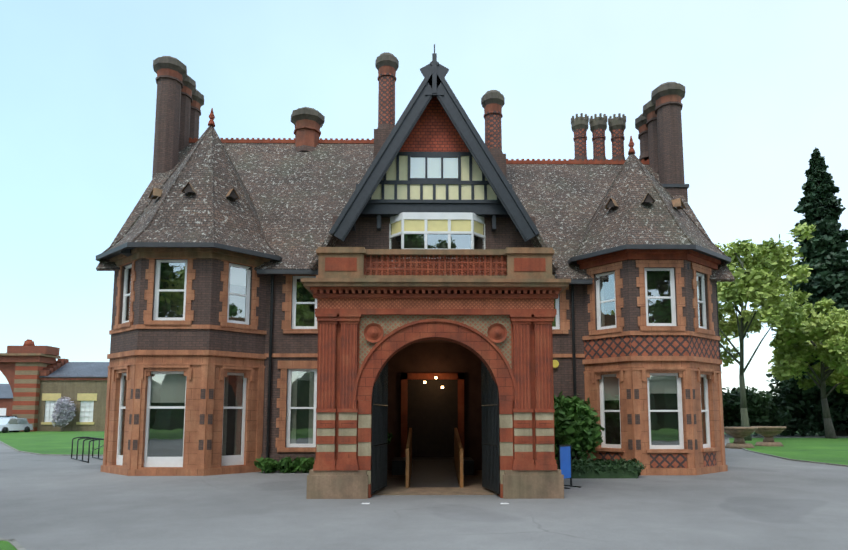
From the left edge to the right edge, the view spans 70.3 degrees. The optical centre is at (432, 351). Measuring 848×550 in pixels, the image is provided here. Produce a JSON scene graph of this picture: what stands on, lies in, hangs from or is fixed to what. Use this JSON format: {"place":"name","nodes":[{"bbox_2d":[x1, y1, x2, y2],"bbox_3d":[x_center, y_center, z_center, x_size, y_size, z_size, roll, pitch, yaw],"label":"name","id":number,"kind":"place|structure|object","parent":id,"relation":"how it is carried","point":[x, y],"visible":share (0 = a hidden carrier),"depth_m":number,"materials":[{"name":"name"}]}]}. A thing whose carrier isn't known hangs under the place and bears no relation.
{"place":"outdoors","nodes":[
{"label":"outdoors","id":0,"kind":"place"},
{"bbox_2d":[0,431,104,453],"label":"lawn","id":1,"kind":"structure","parent":0,"point":[49,442],"depth_m":38.95,"materials":[{"name":"green plant"}]},
{"bbox_2d":[0,416,19,431],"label":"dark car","id":2,"kind":"object","parent":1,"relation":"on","point":[10,417],"visible":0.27,"depth_m":59.22,"materials":[{"name":"metal"}]},
{"bbox_2d":[0,418,32,432],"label":"silver car","id":3,"kind":"object","parent":1,"relation":"on","point":[9,424],"visible":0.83,"depth_m":58.06,"materials":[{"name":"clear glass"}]},
{"bbox_2d":[51,396,75,431],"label":"bush","id":4,"kind":"object","parent":1,"relation":"on","point":[63,414],"visible":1,"depth_m":61.17,"materials":[{"name":"white plant"}]},
{"bbox_2d":[387,433,392,444],"bbox_3d":[-1.598,2.801,16.631,0.961,1.416,0.839,-5,-8,41],"label":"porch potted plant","id":5,"kind":"object","parent":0,"point":[390,436],"visible":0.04,"depth_m":16.61,"materials":[{"name":"plant"}]},
{"bbox_2d":[222,277,615,455],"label":"house curtains","id":6,"kind":"object","parent":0,"point":[295,397],"depth_m":19.30,"materials":[{"name":"beige fabric"}]},
{"bbox_2d":[0,434,847,549],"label":"driveway","id":7,"kind":"structure","parent":0,"point":[747,500],"depth_m":10.94,"materials":[{"name":"grey asphalt"}]},
{"bbox_2d":[0,541,16,549],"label":"lawn corner","id":8,"kind":"object","parent":7,"relation":"on","point":[5,545],"depth_m":8.04,"materials":[{"name":"green plant"}]},
{"bbox_2d":[0,538,25,549],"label":"lawn edging kerb","id":9,"kind":"structure","parent":7,"relation":"on","point":[16,544],"depth_m":8.17,"materials":[{"name":"grey concrete"}]},
{"bbox_2d":[0,441,102,455],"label":"lawn edging kerb","id":10,"kind":"structure","parent":7,"relation":"on","point":[50,454],"depth_m":26.31,"materials":[{"name":"grey concrete"}]},
{"bbox_2d":[0,339,109,430],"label":"outbuilding","id":11,"kind":"structure","parent":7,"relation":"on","point":[41,380],"depth_m":62.63,"materials":[{"name":"brick"}]},
{"bbox_2d":[71,437,103,462],"bbox_3d":[-13.406,3.829,23.630,0.808,0.884,2.955,5,-8,-41],"label":"cycle rack","id":12,"kind":"object","parent":7,"relation":"on","point":[93,440],"visible":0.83,"depth_m":23.74,"materials":[{"name":"black metal"}]},
{"bbox_2d":[253,457,278,472],"bbox_3d":[-5.117,3.519,18.550,0.684,0.574,0.700,-5,-8,38],"label":"wall plant","id":13,"kind":"object","parent":7,"relation":"on","point":[266,465],"visible":0.94,"depth_m":18.44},
{"bbox_2d":[276,456,297,472],"bbox_3d":[-4.480,3.508,18.566,0.713,0.567,0.704,5,-8,-41],"label":"wall plant","id":14,"kind":"object","parent":7,"relation":"on","point":[285,465],"visible":1,"depth_m":18.43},
{"bbox_2d":[292,456,314,472],"bbox_3d":[-3.919,3.498,18.597,0.747,0.563,0.708,-4,-7,36],"label":"wall plant","id":15,"kind":"object","parent":7,"relation":"on","point":[303,465],"visible":0.98,"depth_m":18.45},
{"bbox_2d":[101,258,727,475],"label":"house sandstone dressings","id":16,"kind":"structure","parent":7,"relation":"on","point":[191,431],"depth_m":18.41,"materials":[{"name":"orange stone"}]},
{"bbox_2d":[128,389,213,449],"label":"pier panels","id":17,"kind":"object","parent":16,"relation":"attached to","point":[201,421],"visible":1,"depth_m":17.84,"materials":[{"name":"brick"}]},
{"bbox_2d":[599,452,621,460],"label":"house aprons","id":18,"kind":"object","parent":16,"relation":"attached to","point":[607,456],"visible":0.43,"depth_m":18.51,"materials":[{"name":"brick"}]},
{"bbox_2d":[626,389,697,449],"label":"pier panels","id":19,"kind":"object","parent":16,"relation":"attached to","point":[637,421],"visible":1,"depth_m":17.99,"materials":[{"name":"brick"}]},
{"bbox_2d":[650,454,686,467],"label":"house aprons","id":20,"kind":"object","parent":16,"relation":"attached to","point":[668,460],"visible":1,"depth_m":17.86,"materials":[{"name":"brick"}]},
{"bbox_2d":[703,452,715,466],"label":"house aprons","id":21,"kind":"object","parent":16,"relation":"attached to","point":[709,459],"visible":0.86,"depth_m":18.52,"materials":[{"name":"brick"}]},
{"bbox_2d":[111,216,717,471],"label":"brick house walls","id":22,"kind":"structure","parent":7,"relation":"on","point":[207,287],"depth_m":19.39,"materials":[{"name":"brown brick"}]},
{"bbox_2d":[109,248,140,265],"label":"roof soffit","id":23,"kind":"structure","parent":22,"relation":"attached to","point":[120,259],"depth_m":18.87,"materials":[{"name":"brown wood"}]},
{"bbox_2d":[137,247,213,258],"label":"roof soffit","id":24,"kind":"structure","parent":22,"relation":"attached to","point":[196,253],"depth_m":18.27,"materials":[{"name":"brown wood"}]},
{"bbox_2d":[110,329,264,353],"bbox_3d":[-7.885,-0.304,18.741,4.950,0.710,1.300,0,-6,-1],"label":"brick band","id":25,"kind":"object","parent":22,"relation":"attached to","point":[181,339],"visible":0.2,"depth_m":18.15,"materials":[{"name":"brick"}]},
{"bbox_2d":[212,248,271,266],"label":"roof soffit","id":26,"kind":"structure","parent":22,"relation":"attached to","point":[232,256],"depth_m":18.84,"materials":[{"name":"brown wood"}]},
{"bbox_2d":[121,249,688,269],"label":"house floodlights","id":27,"kind":"object","parent":22,"relation":"attached to","point":[126,252],"visible":0.32,"depth_m":18.45,"materials":[{"name":"metal"}]},
{"bbox_2d":[116,212,710,466],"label":"window frames","id":28,"kind":"structure","parent":22,"relation":"in","point":[228,460],"depth_m":18.94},
{"bbox_2d":[119,157,706,456],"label":"window panes","id":29,"kind":"structure","parent":28,"relation":"in","point":[312,376],"depth_m":18.68,"materials":[{"name":"clear glass"}]},
{"bbox_2d":[122,184,705,456],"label":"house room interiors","id":30,"kind":"object","parent":22,"relation":"in","point":[188,188],"visible":0.15,"depth_m":18.72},
{"bbox_2d":[103,324,725,468],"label":"house sandstone mouldings","id":31,"kind":"object","parent":22,"relation":"attached to","point":[205,434],"visible":0.81,"depth_m":18.11,"materials":[{"name":"orange stone"}]},
{"bbox_2d":[96,125,734,281],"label":"house roof tiles","id":32,"kind":"object","parent":22,"relation":"on","point":[289,204],"visible":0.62,"depth_m":20.69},
{"bbox_2d":[148,182,239,199],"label":"roof vents","id":33,"kind":"object","parent":32,"relation":"attached to","point":[156,192],"visible":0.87,"depth_m":19.75,"materials":[{"name":"ceramic"}]},
{"bbox_2d":[208,108,214,126],"bbox_3d":[-7.870,-8.352,21.441,0.260,0.660,0.247,0,-6,-1],"label":"roof finial","id":34,"kind":"object","parent":32,"relation":"attached to","point":[212,118],"visible":0.98,"depth_m":21.37,"materials":[{"name":"ceramic"}]},
{"bbox_2d":[96,184,730,284],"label":"lead gutters","id":35,"kind":"object","parent":32,"relation":"attached to","point":[113,252],"visible":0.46,"depth_m":18.61,"materials":[{"name":"black metal"}]},
{"bbox_2d":[189,138,648,163],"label":"ridge tiles","id":36,"kind":"object","parent":32,"relation":"on","point":[368,141],"visible":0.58,"depth_m":25.30,"materials":[{"name":"tile"}]},
{"bbox_2d":[152,75,687,201],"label":"chimney stacks","id":37,"kind":"object","parent":32,"relation":"on","point":[178,115],"visible":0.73,"depth_m":23.87,"materials":[{"name":"brown brick"}]},
{"bbox_2d":[153,52,684,132],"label":"chimney caps","id":38,"kind":"object","parent":37,"relation":"on","point":[490,96],"visible":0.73,"depth_m":24.94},
{"bbox_2d":[157,66,680,146],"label":"chimney pots","id":39,"kind":"object","parent":37,"relation":"on","point":[307,132],"visible":0.38,"depth_m":24.98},
{"bbox_2d":[329,44,539,241],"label":"house bargeboards","id":40,"kind":"object","parent":32,"relation":"attached to","point":[434,72],"visible":1,"depth_m":19.20,"materials":[{"name":"black wood"}]},
{"bbox_2d":[628,136,634,154],"bbox_3d":[6.983,-7.273,21.185,0.260,0.660,0.247,0,-6,-1],"label":"roof finial","id":41,"kind":"object","parent":32,"relation":"attached to","point":[631,146],"visible":0.98,"depth_m":21.11,"materials":[{"name":"ceramic"}]},
{"bbox_2d":[605,193,685,209],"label":"roof vents","id":42,"kind":"object","parent":32,"relation":"attached to","point":[677,203],"visible":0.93,"depth_m":19.80,"materials":[{"name":"ceramic"}]},
{"bbox_2d":[351,152,517,230],"bbox_3d":[0.045,-5.277,19.792,6.000,2.600,0.410,0,-6,-1],"label":"timber framing","id":43,"kind":"object","parent":22,"relation":"attached to","point":[395,206],"visible":0.71,"depth_m":19.61,"materials":[{"name":"wood"}]},
{"bbox_2d":[371,156,496,199],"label":"gable infill panels","id":44,"kind":"object","parent":43,"relation":"in","point":[428,188],"visible":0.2,"depth_m":19.77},
{"bbox_2d":[399,97,469,151],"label":"house gable scale tiles","id":45,"kind":"object","parent":22,"relation":"attached to","point":[434,130],"visible":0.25,"depth_m":19.94,"materials":[{"name":"red tile"}]},
{"bbox_2d":[266,275,725,471],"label":"drainpipes","id":46,"kind":"object","parent":22,"relation":"attached to","point":[270,357],"visible":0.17,"depth_m":19.33,"materials":[{"name":"black metal"}]},
{"bbox_2d":[553,360,558,367],"bbox_3d":[3.925,0.402,19.402,0.260,0.254,0.090,0,-6,-1],"label":"alarm box","id":47,"kind":"object","parent":22,"relation":"attached to","point":[555,363],"visible":0.69,"depth_m":19.36,"materials":[{"name":"yellow plastic"}]},
{"bbox_2d":[577,249,720,269],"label":"soffit","id":48,"kind":"structure","parent":22,"relation":"attached to","point":[664,254],"depth_m":18.58,"materials":[{"name":"brown wood"}]},
{"bbox_2d":[584,335,718,359],"bbox_3d":[7.104,-0.123,18.882,4.390,0.700,1.300,0,-6,-1],"label":"lattice brick band","id":49,"kind":"object","parent":22,"relation":"attached to","point":[657,345],"visible":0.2,"depth_m":18.34,"materials":[{"name":"red brick"}]},
{"bbox_2d":[387,340,481,469],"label":"porch interior walls","id":50,"kind":"structure","parent":7,"relation":"on","point":[434,356],"depth_m":19.34,"materials":[{"name":"brown brick"}]},
{"bbox_2d":[401,373,463,456],"bbox_3d":[-0.006,2.244,19.122,2.000,3.100,0.140,0,-6,-1],"label":"inner door frame","id":51,"kind":"object","parent":50,"relation":"attached to","point":[406,377],"visible":0.69,"depth_m":19.14,"materials":[{"name":"brown wood"}]},
{"bbox_2d":[407,380,457,456],"bbox_3d":[-0.006,2.122,19.155,1.600,2.450,0.100,0,-6,-1],"label":"inner doorway","id":52,"kind":"structure","parent":51,"relation":"in","point":[432,414],"depth_m":19.11,"materials":[{"name":"wood"}]},
{"bbox_2d":[372,470,497,494],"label":"porch floor","id":53,"kind":"structure","parent":7,"relation":"on","point":[396,484],"depth_m":14.41,"materials":[{"name":"stone"}]},
{"bbox_2d":[392,457,473,486],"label":"porch ramp","id":54,"kind":"structure","parent":53,"relation":"on","point":[433,471],"depth_m":16.73,"materials":[{"name":"brown wood"}]},
{"bbox_2d":[406,428,462,487],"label":"handrails","id":55,"kind":"object","parent":54,"relation":"on","point":[458,455],"visible":0.79,"depth_m":15.33,"materials":[{"name":"brown wood"}]},
{"bbox_2d":[310,257,561,497],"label":"entrance portico","id":56,"kind":"structure","parent":7,"relation":"on","point":[338,317],"depth_m":13.25,"materials":[{"name":"red brick"}]},
{"bbox_2d":[306,469,563,498],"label":"stone plinths","id":57,"kind":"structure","parent":56,"relation":"attached to","point":[517,484],"depth_m":12.88,"materials":[{"name":"beige stone"}]},
{"bbox_2d":[316,412,553,483],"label":"stone bands","id":58,"kind":"object","parent":56,"relation":"attached to","point":[505,421],"visible":0.79,"depth_m":13.07,"materials":[{"name":"beige stone"}]},
{"bbox_2d":[317,298,553,308],"bbox_3d":[0.068,-1.058,13.394,5.260,0.240,0.060,0,-6,-1],"label":"porch frieze","id":59,"kind":"object","parent":56,"relation":"attached to","point":[448,303],"visible":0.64,"depth_m":13.37,"materials":[{"name":"red brick"}]},
{"bbox_2d":[318,324,552,408],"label":"pilasters","id":60,"kind":"object","parent":56,"relation":"attached to","point":[521,360],"visible":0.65,"depth_m":13.20,"materials":[{"name":"red brick"}]},
{"bbox_2d":[319,322,551,457],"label":"porch terracotta blocks","id":61,"kind":"structure","parent":56,"relation":"attached to","point":[386,350],"depth_m":13.26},
{"bbox_2d":[371,361,499,493],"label":"entrance gates","id":62,"kind":"object","parent":56,"relation":"attached to","point":[490,435],"visible":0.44,"depth_m":13.80,"materials":[{"name":"black metal"}]},
{"bbox_2d":[359,315,511,400],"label":"arch spandrels","id":63,"kind":"object","parent":56,"relation":"attached to","point":[482,324],"visible":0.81,"depth_m":13.38,"materials":[{"name":"beige stone"}]},
{"bbox_2d":[364,323,506,342],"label":"round medallions","id":64,"kind":"object","parent":63,"relation":"attached to","point":[374,332],"visible":1,"depth_m":13.28,"materials":[{"name":"red stone"}]},
{"bbox_2d":[301,247,570,294],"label":"porch weathered parapet","id":65,"kind":"structure","parent":56,"relation":"on","point":[359,278],"depth_m":13.36,"materials":[{"name":"brown stone"}]},
{"bbox_2d":[364,255,506,275],"bbox_3d":[0.057,-1.913,13.534,3.200,0.470,0.120,0,-6,-1],"label":"balcony balustrade","id":66,"kind":"object","parent":65,"relation":"in","point":[440,265],"visible":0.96,"depth_m":13.48,"materials":[{"name":"red brick"}]},
{"bbox_2d":[558,445,580,488],"bbox_3d":[3.287,2.846,14.962,0.460,1.040,0.600,5,-7,-37],"label":"info sign","id":67,"kind":"object","parent":7,"relation":"on","point":[564,459],"visible":0.77,"depth_m":14.96,"materials":[{"name":"blue metal"}]},
{"bbox_2d":[554,392,604,460],"bbox_3d":[4.163,2.447,18.183,2.026,2.620,1.812,0,-6,-1],"label":"laurel shrub","id":68,"kind":"object","parent":7,"relation":"on","point":[577,427],"visible":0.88,"depth_m":17.69,"materials":[{"name":"green plant"}]},
{"bbox_2d":[556,457,645,477],"bbox_3d":[4.425,3.337,17.279,3.290,0.609,1.064,0,-6,-1],"label":"hedge","id":69,"kind":"object","parent":7,"relation":"on","point":[608,468],"visible":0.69,"depth_m":16.94,"materials":[{"name":"green plant"}]},
{"bbox_2d":[722,391,731,408],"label":"foliage","id":70,"kind":"object","parent":7,"relation":"on","point":[725,397],"visible":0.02,"depth_m":49.43,"materials":[{"name":"green plant"}]},
{"bbox_2d":[717,296,739,366],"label":"tree","id":71,"kind":"object","parent":7,"relation":"on","point":[726,358],"visible":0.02,"depth_m":46.05,"materials":[{"name":"green plant"}]},
{"bbox_2d":[724,427,757,448],"bbox_3d":[16.331,4.594,32.107,1.800,1.120,1.755,0,-6,-1],"label":"garden urn","id":72,"kind":"object","parent":7,"relation":"on","point":[738,434],"visible":0.85,"depth_m":31.62,"materials":[{"name":"stone"}]},
{"bbox_2d":[722,386,792,435],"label":"yew hedge","id":73,"kind":"object","parent":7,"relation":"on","point":[761,411],"visible":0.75,"depth_m":49.49,"materials":[{"name":"green plant"}]},
{"bbox_2d":[728,438,847,466],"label":"lawn edging kerb","id":74,"kind":"structure","parent":7,"relation":"on","point":[793,459],"depth_m":23.32,"materials":[{"name":"grey concrete"}]},
{"bbox_2d":[766,147,847,435],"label":"conifer tree","id":75,"kind":"object","parent":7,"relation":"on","point":[824,250],"visible":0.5,"depth_m":51.08,"materials":[{"name":"green plant"}]},
{"bbox_2d":[0,0,847,396],"label":"sky","id":76,"kind":"structure","parent":0,"point":[765,82],"materials":[{"name":"blue"}]},
{"bbox_2d":[151,267,700,402],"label":"house roller blinds","id":77,"kind":"object","parent":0,"point":[240,279],"depth_m":18.34,"materials":[{"name":"beige fabric"}]},
{"bbox_2d":[391,220,482,234],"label":"window blinds","id":78,"kind":"object","parent":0,"point":[436,225],"visible":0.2,"depth_m":19.41,"materials":[{"name":"yellow fabric"}]},
{"bbox_2d":[377,73,624,157],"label":"chimney shafts","id":79,"kind":"object","parent":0,"point":[386,113],"visible":0.88,"depth_m":23.18,"materials":[{"name":"red brick"}]},
{"bbox_2d":[724,431,817,434],"bbox_3d":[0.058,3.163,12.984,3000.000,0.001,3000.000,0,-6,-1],"label":"ground","id":80,"kind":"structure","parent":0,"point":[779,434],"depth_m":53.67,"materials":[{"name":"green plant"}]},
{"bbox_2d":[770,394,815,434],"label":"yew hedge","id":81,"kind":"object","parent":80,"relation":"on","point":[772,396],"visible":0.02,"depth_m":52.90,"materials":[{"name":"green plant"}]},
{"bbox_2d":[729,438,847,464],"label":"lawn","id":82,"kind":"structure","parent":0,"point":[830,450],"depth_m":30.12,"materials":[{"name":"green plant"}]},
{"bbox_2d":[715,222,815,440],"bbox_3d":[20.633,-1.036,40.836,9.084,14.557,9.595,0,-6,-1],"label":"lime tree","id":83,"kind":"object","parent":82,"relation":"on","point":[759,280],"visible":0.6,"depth_m":39.10,"materials":[{"name":"green plant"}]},
{"bbox_2d":[750,426,786,446],"bbox_3d":[18.758,4.756,33.659,1.800,1.120,1.755,0,-6,-1],"label":"garden urn","id":84,"kind":"object","parent":82,"relation":"on","point":[768,433],"visible":0.83,"depth_m":33.21,"materials":[{"name":"stone"}]},
{"bbox_2d":[767,297,847,437],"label":"tree","id":85,"kind":"object","parent":82,"relation":"on","point":[822,337],"visible":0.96,"depth_m":44.07,"materials":[{"name":"green plant"}]}
]}

